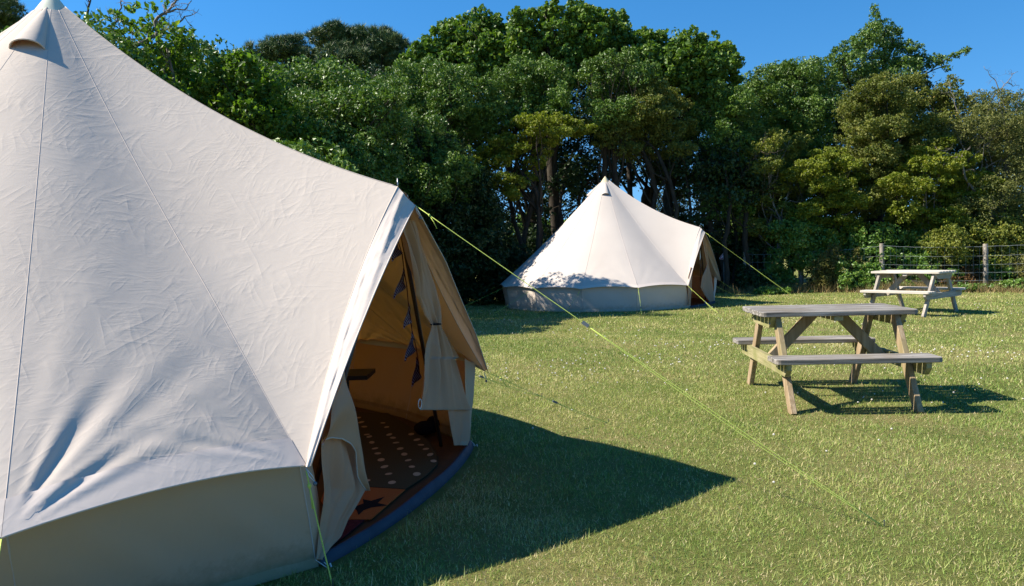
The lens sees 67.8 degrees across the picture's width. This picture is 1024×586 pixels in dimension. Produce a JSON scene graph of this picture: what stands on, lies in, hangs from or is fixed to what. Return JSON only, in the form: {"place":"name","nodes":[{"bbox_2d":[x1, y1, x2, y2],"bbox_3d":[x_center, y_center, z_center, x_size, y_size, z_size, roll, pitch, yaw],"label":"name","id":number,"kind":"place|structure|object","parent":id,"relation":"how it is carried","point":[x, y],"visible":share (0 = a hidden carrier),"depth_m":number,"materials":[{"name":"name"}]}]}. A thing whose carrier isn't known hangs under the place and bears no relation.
{"place":"outdoors","nodes":[
{"label":"outdoors","id":0,"kind":"place"},
{"bbox_2d":[11,0,1023,222],"label":"sky","id":1,"kind":"structure","parent":0,"point":[763,32],"materials":[{"name":"blue"}]},
{"bbox_2d":[245,253,1023,585],"bbox_3d":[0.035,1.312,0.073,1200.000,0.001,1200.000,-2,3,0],"label":"ground","id":2,"kind":"structure","parent":0,"point":[449,493],"depth_m":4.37,"materials":[{"name":"green plant"}]},
{"bbox_2d":[0,0,27,30],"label":"pine tree","id":3,"kind":"object","parent":2,"relation":"on","point":[9,16],"visible":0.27,"depth_m":29.33,"materials":[{"name":"green plant"}]},
{"bbox_2d":[0,7,173,84],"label":"tree","id":4,"kind":"object","parent":2,"relation":"on","point":[117,35],"visible":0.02,"depth_m":12.40,"materials":[{"name":"green plant"}]},
{"bbox_2d":[85,0,99,30],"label":"tree","id":5,"kind":"object","parent":2,"relation":"on","point":[88,1],"visible":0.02,"depth_m":14.21,"materials":[{"name":"green plant"}]},
{"bbox_2d":[107,0,218,110],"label":"tree","id":6,"kind":"object","parent":2,"relation":"on","point":[177,71],"visible":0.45,"depth_m":13.08,"materials":[{"name":"green plant"}]},
{"bbox_2d":[156,32,309,144],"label":"tree","id":7,"kind":"object","parent":2,"relation":"on","point":[209,52],"visible":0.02,"depth_m":15.96,"materials":[{"name":"green plant"}]},
{"bbox_2d":[189,49,318,142],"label":"tree","id":8,"kind":"object","parent":2,"relation":"on","point":[256,106],"visible":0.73,"depth_m":13.05,"materials":[{"name":"green plant"}]},
{"bbox_2d":[241,30,321,78],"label":"pine tree","id":9,"kind":"object","parent":2,"relation":"on","point":[281,46],"visible":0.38,"depth_m":31.24,"materials":[{"name":"green plant"}]},
{"bbox_2d":[272,135,363,175],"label":"tree","id":10,"kind":"object","parent":2,"relation":"on","point":[303,147],"visible":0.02,"depth_m":12.15,"materials":[{"name":"green plant"}]},
{"bbox_2d":[259,54,384,152],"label":"tree","id":11,"kind":"object","parent":2,"relation":"on","point":[322,78],"visible":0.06,"depth_m":17.54,"materials":[{"name":"green plant"}]},
{"bbox_2d":[266,54,387,85],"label":"tree","id":12,"kind":"object","parent":2,"relation":"on","point":[314,62],"visible":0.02,"depth_m":25.86,"materials":[{"name":"green plant"}]},
{"bbox_2d":[276,76,417,186],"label":"tree","id":13,"kind":"object","parent":2,"relation":"on","point":[339,116],"visible":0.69,"depth_m":14.45,"materials":[{"name":"green plant"}]},
{"bbox_2d":[302,17,413,82],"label":"pine tree","id":14,"kind":"object","parent":2,"relation":"on","point":[354,44],"visible":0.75,"depth_m":29.27,"materials":[{"name":"green plant"}]},
{"bbox_2d":[375,107,484,230],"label":"tree","id":15,"kind":"object","parent":2,"relation":"on","point":[432,173],"visible":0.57,"depth_m":17.72,"materials":[{"name":"green plant"}]},
{"bbox_2d":[363,61,503,164],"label":"tree","id":16,"kind":"object","parent":2,"relation":"on","point":[371,71],"visible":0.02,"depth_m":25.74,"materials":[{"name":"green plant"}]},
{"bbox_2d":[374,54,503,144],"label":"tree","id":17,"kind":"object","parent":2,"relation":"on","point":[437,91],"visible":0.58,"depth_m":19.66,"materials":[{"name":"green plant"}]},
{"bbox_2d":[0,0,884,585],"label":"bell tent","id":18,"kind":"object","parent":2,"relation":"on","point":[202,310],"visible":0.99,"depth_m":3.41,"materials":[{"name":"fabric"}]},
{"bbox_2d":[334,520,363,544],"bbox_3d":[-0.818,1.120,3.533,0.199,0.006,0.387,-2,3,0],"label":"maroon rug","id":19,"kind":"object","parent":18,"relation":"on","point":[351,526],"visible":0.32,"depth_m":3.62,"materials":[{"name":"fabric"}]},
{"bbox_2d":[321,487,404,519],"bbox_3d":[-0.814,1.093,3.997,0.461,0.008,0.558,-2,3,0],"label":"orange rug","id":20,"kind":"object","parent":18,"relation":"on","point":[372,503],"visible":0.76,"depth_m":3.98,"materials":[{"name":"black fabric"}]},
{"bbox_2d":[356,412,437,489],"bbox_3d":[-0.870,1.025,5.242,0.661,0.008,2.183,-2,3,-8],"label":"dotted rug","id":21,"kind":"object","parent":18,"relation":"on","point":[398,454],"visible":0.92,"depth_m":4.95,"materials":[{"name":"brown fabric"}]},
{"bbox_2d":[346,368,374,388],"bbox_3d":[-1.198,0.796,5.401,0.420,0.466,0.320,-2,3,0],"label":"table","id":22,"kind":"object","parent":21,"relation":"on","point":[360,374],"visible":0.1,"depth_m":5.33,"materials":[{"name":"black wood"}]},
{"bbox_2d":[392,241,421,385],"bbox_3d":[-0.594,0.120,4.323,0.012,0.840,0.361,-1,3,15],"label":"bunting","id":23,"kind":"object","parent":18,"relation":"hanging from","point":[410,350],"visible":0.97,"depth_m":4.33,"materials":[{"name":"multicoloured fabric"}]},
{"bbox_2d":[414,416,439,434],"bbox_3d":[-0.599,0.950,5.443,0.200,0.130,0.135,-4,4,-39],"label":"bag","id":24,"kind":"object","parent":18,"relation":"on","point":[428,427],"visible":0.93,"depth_m":5.39,"materials":[{"name":"black fabric"}]},
{"bbox_2d":[396,3,506,158],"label":"tree","id":25,"kind":"object","parent":2,"relation":"on","point":[479,47],"visible":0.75,"depth_m":21.73,"materials":[{"name":"green plant"}]},
{"bbox_2d":[383,123,531,303],"bbox_3d":[-1.601,-1.866,19.148,4.219,4.613,3.839,-2,3,0],"label":"shrub","id":26,"kind":"object","parent":2,"relation":"on","point":[476,274],"visible":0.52,"depth_m":18.34,"materials":[{"name":"green plant"}]},
{"bbox_2d":[473,143,527,229],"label":"tree","id":27,"kind":"object","parent":2,"relation":"on","point":[474,148],"visible":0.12,"depth_m":20.68,"materials":[{"name":"green plant"}]},
{"bbox_2d":[498,221,551,269],"bbox_3d":[0.635,-1.050,22.790,2.663,2.245,2.687,0,3,24],"label":"shrub","id":28,"kind":"object","parent":2,"relation":"on","point":[531,241],"visible":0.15,"depth_m":22.30,"materials":[{"name":"green plant"}]},
{"bbox_2d":[473,52,578,266],"bbox_3d":[0.406,-3.078,20.543,2.799,6.655,2.514,-2,3,0],"label":"tree","id":29,"kind":"object","parent":2,"relation":"on","point":[532,80],"visible":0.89,"depth_m":19.99,"materials":[{"name":"green plant"}]},
{"bbox_2d":[460,110,598,250],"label":"tree","id":30,"kind":"object","parent":2,"relation":"on","point":[502,156],"visible":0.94,"depth_m":19.37,"materials":[{"name":"green plant"}]},
{"bbox_2d":[475,69,600,254],"bbox_3d":[0.879,-4.458,25.755,5.253,8.970,3.542,-2,3,0],"label":"tree","id":31,"kind":"object","parent":2,"relation":"on","point":[569,143],"visible":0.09,"depth_m":25.50,"materials":[{"name":"green plant"}]},
{"bbox_2d":[491,168,586,235],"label":"tree","id":32,"kind":"object","parent":2,"relation":"on","point":[546,203],"visible":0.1,"depth_m":27.30,"materials":[{"name":"green plant"}]},
{"bbox_2d":[525,146,590,239],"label":"tree","id":33,"kind":"object","parent":2,"relation":"on","point":[576,180],"visible":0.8,"depth_m":21.22,"materials":[{"name":"green plant"}]},
{"bbox_2d":[501,0,622,234],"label":"tree","id":34,"kind":"object","parent":2,"relation":"on","point":[573,41],"visible":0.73,"depth_m":21.21,"materials":[{"name":"green plant"}]},
{"bbox_2d":[557,135,608,213],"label":"tree","id":35,"kind":"object","parent":2,"relation":"on","point":[581,193],"visible":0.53,"depth_m":21.64,"materials":[{"name":"green plant"}]},
{"bbox_2d":[574,46,661,186],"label":"tree","id":36,"kind":"object","parent":2,"relation":"on","point":[603,102],"visible":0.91,"depth_m":20.04,"materials":[{"name":"green plant"}]},
{"bbox_2d":[600,8,636,196],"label":"tree","id":37,"kind":"object","parent":2,"relation":"on","point":[619,37],"visible":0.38,"depth_m":22.20,"materials":[{"name":"green plant"}]},
{"bbox_2d":[466,176,803,314],"bbox_3d":[2.326,-1.212,18.132,7.792,3.107,6.969,-2,3,0],"label":"bell tent","id":38,"kind":"object","parent":2,"relation":"on","point":[607,245],"visible":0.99,"depth_m":16.53,"materials":[{"name":"fabric"}]},
{"bbox_2d":[582,74,700,219],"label":"thorn tree","id":39,"kind":"object","parent":2,"relation":"on","point":[653,127],"visible":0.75,"depth_m":20.25,"materials":[{"name":"green plant"}]},
{"bbox_2d":[577,60,712,212],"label":"tree","id":40,"kind":"object","parent":2,"relation":"on","point":[648,190],"visible":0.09,"depth_m":25.51,"materials":[{"name":"green plant"}]},
{"bbox_2d":[639,152,695,221],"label":"tree","id":41,"kind":"object","parent":2,"relation":"on","point":[668,189],"visible":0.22,"depth_m":21.75,"materials":[{"name":"green plant"}]},
{"bbox_2d":[638,184,724,230],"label":"tree","id":42,"kind":"object","parent":2,"relation":"on","point":[658,205],"visible":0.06,"depth_m":27.82,"materials":[{"name":"green plant"}]},
{"bbox_2d":[625,24,746,217],"bbox_3d":[4.998,-3.831,21.981,3.491,7.784,2.318,-2,3,0],"label":"tree","id":43,"kind":"object","parent":2,"relation":"on","point":[685,59],"visible":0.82,"depth_m":21.27,"materials":[{"name":"green plant"}]},
{"bbox_2d":[654,131,735,244],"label":"tree","id":44,"kind":"object","parent":2,"relation":"on","point":[689,218],"visible":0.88,"depth_m":20.65,"materials":[{"name":"green plant"}]},
{"bbox_2d":[673,213,767,286],"bbox_3d":[5.530,-1.179,22.287,3.538,2.316,2.740,-2,3,0],"label":"shrub","id":45,"kind":"object","parent":2,"relation":"on","point":[756,259],"visible":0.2,"depth_m":21.54,"materials":[{"name":"green plant"}]},
{"bbox_2d":[681,132,761,259],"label":"tree","id":46,"kind":"object","parent":2,"relation":"on","point":[710,233],"visible":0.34,"depth_m":21.19,"materials":[{"name":"green plant"}]},
{"bbox_2d":[680,78,763,287],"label":"tree","id":47,"kind":"object","parent":2,"relation":"on","point":[721,124],"visible":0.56,"depth_m":21.19,"materials":[{"name":"green plant"}]},
{"bbox_2d":[689,136,761,292],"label":"tree","id":48,"kind":"object","parent":2,"relation":"on","point":[723,186],"visible":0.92,"depth_m":20.64,"materials":[{"name":"green plant"}]},
{"bbox_2d":[713,226,785,278],"bbox_3d":[6.535,-1.093,22.829,3.439,2.134,2.831,-2,3,0],"label":"shrub","id":49,"kind":"object","parent":2,"relation":"on","point":[755,243],"visible":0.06,"depth_m":22.10,"materials":[{"name":"green plant"}]},
{"bbox_2d":[480,302,1023,482],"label":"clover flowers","id":50,"kind":"object","parent":2,"relation":"on","point":[735,361],"visible":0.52,"depth_m":8.57,"materials":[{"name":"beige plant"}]},
{"bbox_2d":[730,264,775,292],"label":"bush","id":51,"kind":"object","parent":2,"relation":"on","point":[747,277],"visible":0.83,"depth_m":20.78,"materials":[{"name":"green plant"}]},
{"bbox_2d":[724,131,787,271],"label":"tree","id":52,"kind":"object","parent":2,"relation":"on","point":[753,181],"visible":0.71,"depth_m":20.95,"materials":[{"name":"green plant"}]},
{"bbox_2d":[508,209,1019,256],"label":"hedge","id":53,"kind":"object","parent":2,"relation":"on","point":[732,231],"visible":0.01,"depth_m":62.66,"materials":[{"name":"green plant"}]},
{"bbox_2d":[752,286,792,294],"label":"bush","id":54,"kind":"object","parent":2,"relation":"on","point":[765,290],"visible":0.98,"depth_m":19.61,"materials":[{"name":"green plant"}]},
{"bbox_2d":[732,126,814,268],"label":"thorn tree","id":55,"kind":"object","parent":2,"relation":"on","point":[770,167],"visible":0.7,"depth_m":21.16,"materials":[{"name":"green plant"}]},
{"bbox_2d":[691,64,857,265],"bbox_3d":[8.850,-3.874,25.831,6.271,7.321,3.926,-2,3,0],"label":"tree","id":56,"kind":"object","parent":2,"relation":"on","point":[718,225],"visible":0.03,"depth_m":25.61,"materials":[{"name":"green plant"}]},
{"bbox_2d":[757,260,799,286],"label":"bush","id":57,"kind":"object","parent":2,"relation":"on","point":[782,276],"visible":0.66,"depth_m":20.67,"materials":[{"name":"green plant"}]},
{"bbox_2d":[726,55,844,273],"bbox_3d":[8.375,-3.732,23.583,3.809,7.105,2.992,-2,3,0],"label":"tree","id":58,"kind":"object","parent":2,"relation":"on","point":[790,73],"visible":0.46,"depth_m":22.93,"materials":[{"name":"green plant"}]},
{"bbox_2d":[784,281,816,292],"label":"bush","id":59,"kind":"object","parent":2,"relation":"on","point":[808,290],"visible":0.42,"depth_m":20.22,"materials":[{"name":"green plant"}]},
{"bbox_2d":[762,215,864,282],"bbox_3d":[8.485,-1.090,21.173,3.082,2.113,2.172,-2,3,0],"label":"shrub","id":60,"kind":"object","parent":2,"relation":"on","point":[794,261],"visible":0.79,"depth_m":20.55,"materials":[{"name":"green plant"}]},
{"bbox_2d":[760,146,873,275],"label":"thorn tree","id":61,"kind":"object","parent":2,"relation":"on","point":[827,184],"visible":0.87,"depth_m":20.59,"materials":[{"name":"green plant"}]},
{"bbox_2d":[733,303,942,414],"bbox_3d":[2.659,0.519,6.467,1.230,0.795,1.492,-1,3,4],"label":"picnic table","id":62,"kind":"object","parent":2,"relation":"on","point":[780,361],"visible":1,"depth_m":6.16,"materials":[{"name":"grey wood"}]},
{"bbox_2d":[806,242,869,291],"bbox_3d":[8.582,-0.684,20.171,1.634,1.353,1.227,-2,3,0],"label":"bush","id":63,"kind":"object","parent":2,"relation":"on","point":[828,266],"visible":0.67,"depth_m":20.02,"materials":[{"name":"green plant"}]},
{"bbox_2d":[833,255,888,291],"bbox_3d":[9.186,-0.520,19.999,1.584,1.008,1.083,-2,3,0],"label":"bush","id":64,"kind":"object","parent":2,"relation":"on","point":[848,277],"visible":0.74,"depth_m":19.76,"materials":[{"name":"green plant"}]},
{"bbox_2d":[716,277,1023,294],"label":"dry grass","id":65,"kind":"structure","parent":2,"relation":"on","point":[750,289],"depth_m":19.55,"materials":[{"name":"green plant"}]},
{"bbox_2d":[743,243,1023,285],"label":"wire fence","id":66,"kind":"object","parent":2,"relation":"on","point":[985,261],"visible":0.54,"depth_m":19.37,"materials":[{"name":"grey"}]},
{"bbox_2d":[859,275,916,289],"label":"bush","id":67,"kind":"object","parent":2,"relation":"on","point":[869,279],"visible":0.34,"depth_m":19.46,"materials":[{"name":"green plant"}]},
{"bbox_2d":[812,3,972,262],"bbox_3d":[11.639,-4.616,23.860,5.141,8.713,2.007,-2,3,0],"label":"tree","id":68,"kind":"object","parent":2,"relation":"on","point":[881,36],"visible":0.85,"depth_m":23.39,"materials":[{"name":"green plant"}]},
{"bbox_2d":[841,221,945,268],"bbox_3d":[10.254,-1.000,20.433,2.768,1.902,1.622,-2,3,0],"label":"shrub","id":69,"kind":"object","parent":2,"relation":"on","point":[912,237],"visible":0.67,"depth_m":20.31,"materials":[{"name":"green plant"}]},
{"bbox_2d":[816,63,976,266],"bbox_3d":[13.060,-4.054,25.868,6.323,7.398,4.138,-2,3,0],"label":"tree","id":70,"kind":"object","parent":2,"relation":"on","point":[929,83],"visible":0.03,"depth_m":25.26,"materials":[{"name":"green plant"}]},
{"bbox_2d":[824,71,970,267],"bbox_3d":[10.543,-3.109,21.418,3.612,6.045,2.605,-2,3,-9],"label":"thorn tree","id":71,"kind":"object","parent":2,"relation":"on","point":[882,152],"visible":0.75,"depth_m":20.77,"materials":[{"name":"green plant"}]},
{"bbox_2d":[887,251,930,282],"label":"bush","id":72,"kind":"object","parent":2,"relation":"on","point":[904,264],"visible":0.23,"depth_m":19.92,"materials":[{"name":"green plant"}]},
{"bbox_2d":[860,270,965,316],"bbox_3d":[7.193,-0.005,13.677,1.492,0.795,1.200,-4,4,-38],"label":"picnic table","id":73,"kind":"object","parent":2,"relation":"on","point":[932,292],"visible":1,"depth_m":13.52,"materials":[{"name":"grey wood"}]},
{"bbox_2d":[905,257,964,286],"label":"bush","id":74,"kind":"object","parent":2,"relation":"on","point":[935,265],"visible":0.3,"depth_m":19.67,"materials":[{"name":"green plant"}]},
{"bbox_2d":[872,135,1005,263],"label":"thorn tree","id":75,"kind":"object","parent":2,"relation":"on","point":[944,186],"visible":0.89,"depth_m":20.17,"materials":[{"name":"green plant"}]},
{"bbox_2d":[939,252,980,282],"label":"bush","id":76,"kind":"object","parent":2,"relation":"on","point":[950,266],"visible":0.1,"depth_m":20.24,"materials":[{"name":"green plant"}]},
{"bbox_2d":[938,265,993,285],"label":"bush","id":77,"kind":"object","parent":2,"relation":"on","point":[970,276],"visible":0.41,"depth_m":19.49,"materials":[{"name":"green plant"}]},
{"bbox_2d":[917,211,1023,272],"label":"shrub","id":78,"kind":"object","parent":2,"relation":"on","point":[971,241],"visible":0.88,"depth_m":19.53,"materials":[{"name":"green plant"}]},
{"bbox_2d":[953,282,993,291],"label":"bush","id":79,"kind":"object","parent":2,"relation":"on","point":[972,288],"visible":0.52,"depth_m":18.59,"materials":[{"name":"green plant"}]},
{"bbox_2d":[926,95,1023,220],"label":"tree","id":80,"kind":"object","parent":2,"relation":"on","point":[951,151],"visible":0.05,"depth_m":25.44,"materials":[{"name":"green plant"}]},
{"bbox_2d":[934,67,1023,262],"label":"thorn tree","id":81,"kind":"object","parent":2,"relation":"on","point":[1008,137],"visible":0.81,"depth_m":20.27,"materials":[{"name":"green plant"}]},
{"bbox_2d":[974,252,1019,283],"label":"bush","id":82,"kind":"object","parent":2,"relation":"on","point":[1000,275],"visible":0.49,"depth_m":19.39,"materials":[{"name":"green plant"}]},
{"bbox_2d":[993,277,1023,290],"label":"bush","id":83,"kind":"object","parent":2,"relation":"on","point":[1012,282],"visible":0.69,"depth_m":18.35,"materials":[{"name":"green plant"}]},
{"bbox_2d":[1007,253,1023,279],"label":"bush","id":84,"kind":"object","parent":2,"relation":"on","point":[1019,271],"visible":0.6,"depth_m":19.10,"materials":[{"name":"green plant"}]}
]}

